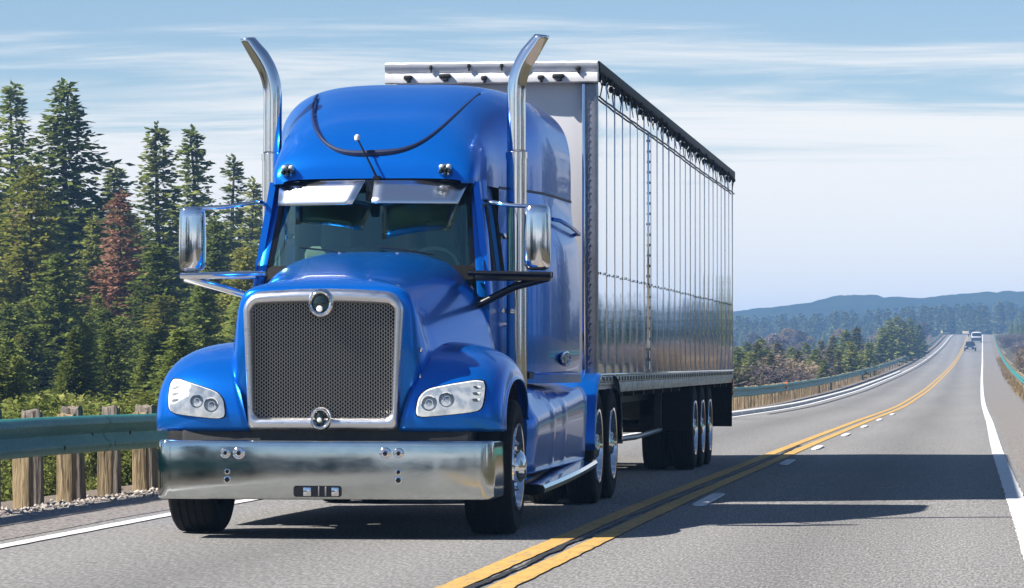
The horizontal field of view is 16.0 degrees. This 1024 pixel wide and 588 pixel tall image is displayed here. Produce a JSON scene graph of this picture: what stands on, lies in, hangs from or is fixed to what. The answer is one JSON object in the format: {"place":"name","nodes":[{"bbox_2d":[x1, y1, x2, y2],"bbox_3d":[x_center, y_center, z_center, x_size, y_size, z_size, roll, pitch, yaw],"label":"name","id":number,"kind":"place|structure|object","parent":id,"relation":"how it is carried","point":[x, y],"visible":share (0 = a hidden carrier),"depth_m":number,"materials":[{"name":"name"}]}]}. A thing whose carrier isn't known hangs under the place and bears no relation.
{"place":"outdoors","nodes":[
{"label":"outdoors","id":0,"kind":"place"},
{"bbox_2d":[0,334,1023,587],"bbox_3d":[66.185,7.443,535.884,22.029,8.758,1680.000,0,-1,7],"label":"road","id":1,"kind":"structure","parent":0,"point":[910,474],"depth_m":28.31,"materials":[{"name":"grey asphalt"}]},
{"bbox_2d":[156,34,622,533],"bbox_3d":[-0.780,-0.084,30.768,2.908,3.889,9.651,0,-1,7],"label":"truck tractor","id":2,"kind":"object","parent":1,"relation":"on","point":[408,322],"visible":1,"depth_m":27.72,"materials":[{"name":"blue metal"}]},
{"bbox_2d":[385,61,735,468],"bbox_3d":[1.027,0.099,42.647,2.003,4.073,19.485,0,-1,7],"label":"semi trailer","id":3,"kind":"object","parent":1,"relation":"on","point":[652,193],"visible":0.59,"depth_m":38.34,"materials":[{"name":"silver metal"}]},
{"bbox_2d":[964,341,975,350],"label":"dark car","id":4,"kind":"object","parent":1,"relation":"on","point":[970,345],"visible":0.99,"depth_m":560.70,"materials":[{"name":"blue"}]},
{"bbox_2d":[971,332,981,341],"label":"white van","id":5,"kind":"object","parent":1,"relation":"on","point":[976,336],"visible":0.89,"depth_m":690.33,"materials":[{"name":"grey"}]},
{"bbox_2d":[0,0,1023,310],"label":"sky","id":6,"kind":"structure","parent":0,"point":[872,147],"materials":[{"name":"blue"}]},
{"bbox_2d":[1,332,1023,511],"bbox_3d":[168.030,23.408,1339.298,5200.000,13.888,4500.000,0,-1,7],"label":"ground","id":7,"kind":"structure","parent":0,"point":[93,493],"depth_m":232.91,"materials":[{"name":"gravel"}]},
{"bbox_2d":[0,301,24,373],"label":"young conifer","id":8,"kind":"object","parent":7,"relation":"on","point":[7,327],"visible":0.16,"depth_m":108.10,"materials":[{"name":"green"}]},
{"bbox_2d":[0,348,27,403],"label":"young conifer","id":9,"kind":"object","parent":7,"relation":"on","point":[2,388],"visible":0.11,"depth_m":66.06,"materials":[{"name":"green"}]},
{"bbox_2d":[0,183,36,323],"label":"fir tree","id":10,"kind":"object","parent":7,"relation":"on","point":[3,194],"visible":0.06,"depth_m":130.00,"materials":[{"name":"green plant"}]},
{"bbox_2d":[0,337,37,402],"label":"young conifer","id":11,"kind":"object","parent":7,"relation":"on","point":[8,344],"visible":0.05,"depth_m":83.18,"materials":[{"name":"green"}]},
{"bbox_2d":[1,354,39,402],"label":"young conifer","id":12,"kind":"object","parent":7,"relation":"on","point":[18,364],"visible":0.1,"depth_m":66.51,"materials":[{"name":"green"}]},
{"bbox_2d":[12,300,31,338],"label":"young conifer","id":13,"kind":"object","parent":7,"relation":"on","point":[23,313],"visible":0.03,"depth_m":109.69,"materials":[{"name":"green"}]},
{"bbox_2d":[1,348,48,389],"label":"young conifer","id":14,"kind":"object","parent":7,"relation":"on","point":[24,356],"visible":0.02,"depth_m":87.53,"materials":[{"name":"green"}]},
{"bbox_2d":[1,334,53,392],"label":"young conifer","id":15,"kind":"object","parent":7,"relation":"on","point":[27,345],"visible":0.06,"depth_m":98.91,"materials":[{"name":"green"}]},
{"bbox_2d":[11,358,43,393],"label":"young conifer","id":16,"kind":"object","parent":7,"relation":"on","point":[26,365],"visible":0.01,"depth_m":82.38,"materials":[{"name":"green"}]},
{"bbox_2d":[0,302,55,363],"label":"young conifer","id":17,"kind":"object","parent":7,"relation":"on","point":[31,313],"visible":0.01,"depth_m":115.79,"materials":[{"name":"green"}]},
{"bbox_2d":[0,80,56,254],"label":"fir tree","id":18,"kind":"object","parent":7,"relation":"on","point":[11,138],"visible":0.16,"depth_m":158.00,"materials":[{"name":"green plant"}]},
{"bbox_2d":[1,408,56,501],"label":"bush","id":19,"kind":"object","parent":7,"relation":"on","point":[7,473],"visible":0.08,"depth_m":49.23,"materials":[{"name":"green plant"}]},
{"bbox_2d":[6,388,55,403],"bbox_3d":[-9.312,3.324,65.097,3.059,3.283,3.544,0,-1,-23],"label":"bush","id":20,"kind":"object","parent":7,"relation":"on","point":[22,396],"depth_m":64.27,"materials":[{"name":"green plant"}]},
{"bbox_2d":[14,324,64,393],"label":"young conifer","id":21,"kind":"object","parent":7,"relation":"on","point":[33,331],"visible":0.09,"depth_m":98.95,"materials":[{"name":"green plant"}]},
{"bbox_2d":[2,401,84,417],"bbox_3d":[-7.322,2.917,53.359,2.780,2.817,3.230,-1,-1,43],"label":"bush","id":22,"kind":"object","parent":7,"relation":"on","point":[7,410],"visible":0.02,"depth_m":54.24,"materials":[{"name":"green plant"}]},
{"bbox_2d":[0,161,96,349],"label":"fir tree","id":23,"kind":"object","parent":7,"relation":"on","point":[37,239],"visible":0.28,"depth_m":121.80,"materials":[{"name":"green plant"}]},
{"bbox_2d":[4,390,94,418],"bbox_3d":[-6.212,2.749,52.915,2.826,2.698,3.291,0,-1,-10],"label":"bush","id":24,"kind":"object","parent":7,"relation":"on","point":[24,404],"depth_m":53.42,"materials":[{"name":"green plant"}]},
{"bbox_2d":[6,252,95,387],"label":"fir tree","id":25,"kind":"object","parent":7,"relation":"on","point":[56,273],"visible":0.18,"depth_m":105.81,"materials":[{"name":"green plant"}]},
{"bbox_2d":[5,391,101,492],"bbox_3d":[-5.820,2.605,50.339,2.198,2.528,1.914,-1,-2,44],"label":"bush","id":26,"kind":"object","parent":7,"relation":"on","point":[51,402],"visible":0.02,"depth_m":50.37,"materials":[{"name":"green plant"}]},
{"bbox_2d":[3,390,125,413],"bbox_3d":[-6.789,2.887,55.326,3.026,2.834,3.526,-1,-1,39],"label":"bush","id":27,"kind":"object","parent":7,"relation":"on","point":[103,402],"depth_m":56.44,"materials":[{"name":"green plant"}]},
{"bbox_2d":[33,390,101,414],"bbox_3d":[-5.940,2.718,53.077,2.723,2.630,3.146,0,-1,-18],"label":"bush","id":28,"kind":"object","parent":7,"relation":"on","point":[80,397],"depth_m":53.67,"materials":[{"name":"green plant"}]},
{"bbox_2d":[46,358,89,398],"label":"young conifer","id":29,"kind":"object","parent":7,"relation":"on","point":[57,372],"visible":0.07,"depth_m":69.47,"materials":[{"name":"green"}]},
{"bbox_2d":[51,326,94,406],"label":"young conifer","id":30,"kind":"object","parent":7,"relation":"on","point":[73,356],"visible":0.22,"depth_m":69.02,"materials":[{"name":"green plant"}]},
{"bbox_2d":[0,487,157,515],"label":"gravel","id":31,"kind":"structure","parent":7,"relation":"on","point":[43,506],"depth_m":32.98,"materials":[{"name":"gravel"}]},
{"bbox_2d":[40,388,122,408],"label":"bush","id":32,"kind":"object","parent":7,"relation":"on","point":[104,393],"visible":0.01,"depth_m":79.67,"materials":[{"name":"green plant"}]},
{"bbox_2d":[51,320,114,401],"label":"young conifer","id":33,"kind":"object","parent":7,"relation":"on","point":[85,352],"visible":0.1,"depth_m":80.94,"materials":[{"name":"green plant"}]},
{"bbox_2d":[43,405,132,495],"bbox_3d":[-5.165,2.337,45.531,1.606,1.896,1.392,-1,-1,26],"label":"bush","id":34,"kind":"object","parent":7,"relation":"on","point":[90,470],"visible":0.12,"depth_m":45.20,"materials":[{"name":"green plant"}]},
{"bbox_2d":[76,311,102,367],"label":"young conifer","id":35,"kind":"object","parent":7,"relation":"on","point":[88,317],"visible":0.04,"depth_m":104.20,"materials":[{"name":"green"}]},
{"bbox_2d":[65,212,123,346],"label":"fir tree","id":36,"kind":"object","parent":7,"relation":"on","point":[95,260],"visible":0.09,"depth_m":123.94,"materials":[{"name":"green plant"}]},
{"bbox_2d":[2,77,188,334],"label":"fir tree","id":37,"kind":"object","parent":7,"relation":"on","point":[72,189],"visible":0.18,"depth_m":139.61,"materials":[{"name":"green plant"}]},
{"bbox_2d":[88,293,109,337],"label":"young conifer","id":38,"kind":"object","parent":7,"relation":"on","point":[97,298],"visible":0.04,"depth_m":109.02,"materials":[{"name":"green"}]},
{"bbox_2d":[90,319,126,387],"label":"young conifer","id":39,"kind":"object","parent":7,"relation":"on","point":[107,324],"visible":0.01,"depth_m":101.70,"materials":[{"name":"green"}]},
{"bbox_2d":[93,307,129,359],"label":"young conifer","id":40,"kind":"object","parent":7,"relation":"on","point":[103,312],"visible":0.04,"depth_m":108.66,"materials":[{"name":"green"}]},
{"bbox_2d":[92,325,134,401],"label":"young conifer","id":41,"kind":"object","parent":7,"relation":"on","point":[107,351],"visible":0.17,"depth_m":83.39,"materials":[{"name":"green plant"}]},
{"bbox_2d":[101,325,136,398],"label":"young conifer","id":42,"kind":"object","parent":7,"relation":"on","point":[122,342],"visible":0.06,"depth_m":98.20,"materials":[{"name":"green"}]},
{"bbox_2d":[96,315,141,376],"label":"young conifer","id":43,"kind":"object","parent":7,"relation":"on","point":[122,321],"visible":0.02,"depth_m":105.06,"materials":[{"name":"green"}]},
{"bbox_2d":[71,189,169,331],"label":"russet tree","id":44,"kind":"object","parent":7,"relation":"on","point":[122,277],"visible":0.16,"depth_m":120.02,"materials":[{"name":"brown plant"}]},
{"bbox_2d":[96,163,149,288],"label":"fir tree","id":45,"kind":"object","parent":7,"relation":"on","point":[114,176],"visible":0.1,"depth_m":164.75,"materials":[{"name":"green plant"}]},
{"bbox_2d":[104,389,158,472],"bbox_3d":[-4.148,2.024,45.593,2.003,1.679,1.720,0,-1,-13],"label":"bush","id":46,"kind":"object","parent":7,"relation":"on","point":[129,408],"visible":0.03,"depth_m":45.07,"materials":[{"name":"green plant"}]},
{"bbox_2d":[121,328,148,381],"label":"young conifer","id":47,"kind":"object","parent":7,"relation":"on","point":[136,335],"visible":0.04,"depth_m":100.52,"materials":[{"name":"green"}]},
{"bbox_2d":[116,331,158,398],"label":"young conifer","id":48,"kind":"object","parent":7,"relation":"on","point":[147,337],"visible":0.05,"depth_m":88.02,"materials":[{"name":"green"}]},
{"bbox_2d":[125,353,155,401],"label":"young conifer","id":49,"kind":"object","parent":7,"relation":"on","point":[143,375],"visible":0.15,"depth_m":77.06,"materials":[{"name":"green"}]},
{"bbox_2d":[124,329,177,405],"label":"young conifer","id":50,"kind":"object","parent":7,"relation":"on","point":[154,347],"visible":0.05,"depth_m":81.29,"materials":[{"name":"green"}]},
{"bbox_2d":[108,242,195,356],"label":"fir tree","id":51,"kind":"object","parent":7,"relation":"on","point":[162,253],"visible":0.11,"depth_m":111.81,"materials":[{"name":"green plant"}]},
{"bbox_2d":[106,121,207,327],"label":"fir tree","id":52,"kind":"object","parent":7,"relation":"on","point":[155,162],"visible":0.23,"depth_m":149.82,"materials":[{"name":"green plant"}]},
{"bbox_2d":[150,355,167,389],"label":"young conifer","id":53,"kind":"object","parent":7,"relation":"on","point":[158,365],"visible":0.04,"depth_m":76.97,"materials":[{"name":"green"}]},
{"bbox_2d":[134,293,198,350],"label":"young conifer","id":54,"kind":"object","parent":7,"relation":"on","point":[162,315],"visible":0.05,"depth_m":107.07,"materials":[{"name":"green plant"}]},
{"bbox_2d":[137,327,198,399],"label":"young conifer","id":55,"kind":"object","parent":7,"relation":"on","point":[180,341],"visible":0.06,"depth_m":68.37,"materials":[{"name":"green plant"}]},
{"bbox_2d":[170,327,195,356],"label":"young conifer","id":56,"kind":"object","parent":7,"relation":"on","point":[186,343],"visible":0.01,"depth_m":95.76,"materials":[{"name":"green"}]},
{"bbox_2d":[165,124,238,321],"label":"fir tree","id":57,"kind":"object","parent":7,"relation":"on","point":[197,173],"visible":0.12,"depth_m":154.03,"materials":[{"name":"green plant"}]},
{"bbox_2d":[174,285,229,354],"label":"fir tree","id":58,"kind":"object","parent":7,"relation":"on","point":[207,334],"visible":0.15,"depth_m":97.81,"materials":[{"name":"green plant"}]},
{"bbox_2d":[180,214,238,340],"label":"fir tree","id":59,"kind":"object","parent":7,"relation":"on","point":[212,245],"visible":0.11,"depth_m":127.96,"materials":[{"name":"green plant"}]},
{"bbox_2d":[217,296,240,339],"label":"young conifer","id":60,"kind":"object","parent":7,"relation":"on","point":[227,310],"depth_m":110.16,"materials":[{"name":"green"}]},
{"bbox_2d":[218,290,244,342],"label":"young conifer","id":61,"kind":"object","parent":7,"relation":"on","point":[232,321],"visible":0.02,"depth_m":104.98,"materials":[{"name":"green"}]},
{"bbox_2d":[210,153,255,290],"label":"fir tree","id":62,"kind":"object","parent":7,"relation":"on","point":[232,197],"visible":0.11,"depth_m":176.06,"materials":[{"name":"green plant"}]},
{"bbox_2d":[210,244,256,340],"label":"cedar tree","id":63,"kind":"object","parent":7,"relation":"on","point":[227,298],"visible":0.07,"depth_m":115.93,"materials":[{"name":"green plant"}]},
{"bbox_2d":[218,210,257,271],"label":"fir tree","id":64,"kind":"object","parent":7,"relation":"on","point":[238,240],"visible":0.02,"depth_m":178.33,"materials":[{"name":"green plant"}]},
{"bbox_2d":[229,176,261,285],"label":"fir tree","id":65,"kind":"object","parent":7,"relation":"on","point":[252,217],"visible":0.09,"depth_m":170.00,"materials":[{"name":"green plant"}]},
{"bbox_2d":[250,204,261,260],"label":"fir tree","id":66,"kind":"object","parent":7,"relation":"on","point":[256,242],"visible":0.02,"depth_m":227.61,"materials":[{"name":"green plant"}]},
{"bbox_2d":[0,332,944,509],"bbox_3d":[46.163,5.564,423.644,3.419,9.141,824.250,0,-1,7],"label":"guardrail","id":67,"kind":"object","parent":7,"relation":"on","point":[69,436],"visible":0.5,"depth_m":34.84,"materials":[{"name":"teal metal"}]},
{"bbox_2d":[733,346,748,373],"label":"conifer","id":68,"kind":"object","parent":7,"relation":"on","point":[738,359],"visible":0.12,"depth_m":239.77,"materials":[{"name":"green"}]},
{"bbox_2d":[735,342,756,364],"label":"conifer","id":69,"kind":"object","parent":7,"relation":"on","point":[747,344],"visible":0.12,"depth_m":299.86,"materials":[{"name":"green"}]},
{"bbox_2d":[733,359,767,386],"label":"thicket","id":70,"kind":"object","parent":7,"relation":"on","point":[739,378],"visible":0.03,"depth_m":158.63,"materials":[{"name":"green"}]},
{"bbox_2d":[740,350,761,382],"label":"conifer","id":71,"kind":"object","parent":7,"relation":"on","point":[751,359],"visible":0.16,"depth_m":219.84,"materials":[{"name":"green"}]},
{"bbox_2d":[743,332,760,344],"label":"autumn tree","id":72,"kind":"object","parent":7,"relation":"on","point":[750,340],"visible":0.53,"depth_m":697.17,"materials":[{"name":"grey plant"}]},
{"bbox_2d":[746,341,766,367],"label":"conifer","id":73,"kind":"object","parent":7,"relation":"on","point":[759,354],"visible":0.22,"depth_m":249.93,"materials":[{"name":"green plant"}]},
{"bbox_2d":[755,337,770,362],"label":"conifer","id":74,"kind":"object","parent":7,"relation":"on","point":[762,342],"visible":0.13,"depth_m":279.95,"materials":[{"name":"green"}]},
{"bbox_2d":[764,352,781,374],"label":"conifer","id":75,"kind":"object","parent":7,"relation":"on","point":[769,359],"visible":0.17,"depth_m":214.88,"materials":[{"name":"green plant"}]},
{"bbox_2d":[762,333,787,353],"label":"autumn tree","id":76,"kind":"object","parent":7,"relation":"on","point":[770,339],"visible":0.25,"depth_m":521.72,"materials":[{"name":"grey plant"}]},
{"bbox_2d":[770,341,785,359],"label":"conifer","id":77,"kind":"object","parent":7,"relation":"on","point":[776,345],"visible":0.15,"depth_m":309.91,"materials":[{"name":"green plant"}]},
{"bbox_2d":[733,363,825,386],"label":"thicket","id":78,"kind":"object","parent":7,"relation":"on","point":[770,376],"visible":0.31,"depth_m":197.64,"materials":[{"name":"brown"}]},
{"bbox_2d":[779,327,798,347],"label":"autumn tree","id":79,"kind":"object","parent":7,"relation":"on","point":[785,333],"visible":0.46,"depth_m":734.40,"materials":[{"name":"white plant"}]},
{"bbox_2d":[785,346,796,360],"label":"conifer","id":80,"kind":"object","parent":7,"relation":"on","point":[789,350],"visible":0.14,"depth_m":299.84,"materials":[{"name":"green"}]},
{"bbox_2d":[746,350,845,379],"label":"thicket","id":81,"kind":"object","parent":7,"relation":"on","point":[796,366],"visible":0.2,"depth_m":225.98,"materials":[{"name":"brown"}]},
{"bbox_2d":[789,329,811,348],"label":"autumn tree","id":82,"kind":"object","parent":7,"relation":"on","point":[797,339],"visible":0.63,"depth_m":665.32,"materials":[{"name":"grey plant"}]},
{"bbox_2d":[800,342,811,357],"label":"conifer","id":83,"kind":"object","parent":7,"relation":"on","point":[805,346],"visible":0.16,"depth_m":319.85,"materials":[{"name":"green"}]},
{"bbox_2d":[806,354,819,368],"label":"conifer","id":84,"kind":"object","parent":7,"relation":"on","point":[812,357],"visible":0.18,"depth_m":239.89,"materials":[{"name":"green"}]},
{"bbox_2d":[779,352,856,365],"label":"thicket","id":85,"kind":"object","parent":7,"relation":"on","point":[823,356],"visible":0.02,"depth_m":288.02,"materials":[{"name":"brown"}]},
{"bbox_2d":[809,348,830,371],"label":"conifer","id":86,"kind":"object","parent":7,"relation":"on","point":[818,360],"visible":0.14,"depth_m":259.86,"materials":[{"name":"green"}]},
{"bbox_2d":[815,358,835,377],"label":"conifer","id":87,"kind":"object","parent":7,"relation":"on","point":[826,371],"visible":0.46,"depth_m":224.88,"materials":[{"name":"green"}]},
{"bbox_2d":[824,346,837,363],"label":"conifer","id":88,"kind":"object","parent":7,"relation":"on","point":[829,350],"visible":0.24,"depth_m":279.94,"materials":[{"name":"green plant"}]},
{"bbox_2d":[824,335,838,356],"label":"conifer","id":89,"kind":"object","parent":7,"relation":"on","point":[834,339],"visible":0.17,"depth_m":329.88,"materials":[{"name":"green plant"}]},
{"bbox_2d":[828,350,846,374],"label":"conifer","id":90,"kind":"object","parent":7,"relation":"on","point":[838,371],"visible":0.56,"depth_m":249.90,"materials":[{"name":"green plant"}]},
{"bbox_2d":[830,329,848,342],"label":"autumn tree","id":91,"kind":"object","parent":7,"relation":"on","point":[836,332],"visible":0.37,"depth_m":743.25,"materials":[{"name":"white plant"}]},
{"bbox_2d":[830,329,862,366],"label":"conifer","id":92,"kind":"object","parent":7,"relation":"on","point":[843,345],"visible":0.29,"depth_m":309.83,"materials":[{"name":"green"}]},
{"bbox_2d":[835,341,870,379],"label":"conifer","id":93,"kind":"object","parent":7,"relation":"on","point":[853,361],"visible":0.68,"depth_m":269.81,"materials":[{"name":"green"}]},
{"bbox_2d":[851,326,873,366],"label":"conifer","id":94,"kind":"object","parent":7,"relation":"on","point":[854,336],"visible":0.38,"depth_m":329.92,"materials":[{"name":"green plant"}]},
{"bbox_2d":[860,342,878,375],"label":"conifer","id":95,"kind":"object","parent":7,"relation":"on","point":[870,359],"visible":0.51,"depth_m":299.87,"materials":[{"name":"green"}]},
{"bbox_2d":[820,331,932,372],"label":"bush","id":96,"kind":"object","parent":7,"relation":"on","point":[929,338],"visible":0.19,"depth_m":699.49,"materials":[{"name":"brown"}]},
{"bbox_2d":[733,300,1023,345],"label":"forest","id":97,"kind":"object","parent":7,"relation":"on","point":[1000,314],"visible":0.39,"depth_m":1007.70,"materials":[{"name":"green"}]},
{"bbox_2d":[872,327,902,365],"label":"conifer","id":98,"kind":"object","parent":7,"relation":"on","point":[883,339],"visible":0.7,"depth_m":379.71,"materials":[{"name":"green"}]},
{"bbox_2d":[872,319,908,364],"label":"conifer","id":99,"kind":"object","parent":7,"relation":"on","point":[893,335],"visible":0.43,"depth_m":399.70,"materials":[{"name":"green"}]},
{"bbox_2d":[888,316,917,362],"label":"conifer","id":100,"kind":"object","parent":7,"relation":"on","point":[897,319],"visible":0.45,"depth_m":419.79,"materials":[{"name":"green"}]},
{"bbox_2d":[899,320,921,360],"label":"conifer","id":101,"kind":"object","parent":7,"relation":"on","point":[911,337],"visible":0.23,"depth_m":439.81,"materials":[{"name":"green plant"}]},
{"bbox_2d":[899,318,926,358],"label":"conifer","id":102,"kind":"object","parent":7,"relation":"on","point":[914,335],"visible":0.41,"depth_m":469.80,"materials":[{"name":"green"}]},
{"bbox_2d":[914,323,932,354],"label":"conifer","id":103,"kind":"object","parent":7,"relation":"on","point":[921,343],"visible":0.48,"depth_m":519.68,"materials":[{"name":"green"}]},
{"bbox_2d":[916,321,932,335],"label":"autumn tree","id":104,"kind":"object","parent":7,"relation":"on","point":[925,328],"visible":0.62,"depth_m":782.26,"materials":[{"name":"grey plant"}]},
{"bbox_2d":[887,356,1023,402],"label":"grass","id":105,"kind":"structure","parent":7,"relation":"on","point":[1017,387],"depth_m":259.90,"materials":[{"name":"brown"}]},
{"bbox_2d":[993,334,1023,386],"bbox_3d":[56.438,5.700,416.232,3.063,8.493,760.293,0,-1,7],"label":"guardrail","id":106,"kind":"object","parent":7,"relation":"on","point":[1018,375],"visible":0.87,"depth_m":295.09,"materials":[{"name":"teal metal"}]},
{"bbox_2d":[998,333,1023,346],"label":"thicket","id":107,"kind":"object","parent":7,"relation":"on","point":[1009,340],"visible":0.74,"depth_m":574.44,"materials":[{"name":"white"}]},
{"bbox_2d":[733,291,1023,320],"bbox_3d":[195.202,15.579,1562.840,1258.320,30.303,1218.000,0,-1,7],"label":"hills","id":108,"kind":"structure","parent":0,"point":[860,304],"depth_m":1421.16,"materials":[{"name":"blue"}]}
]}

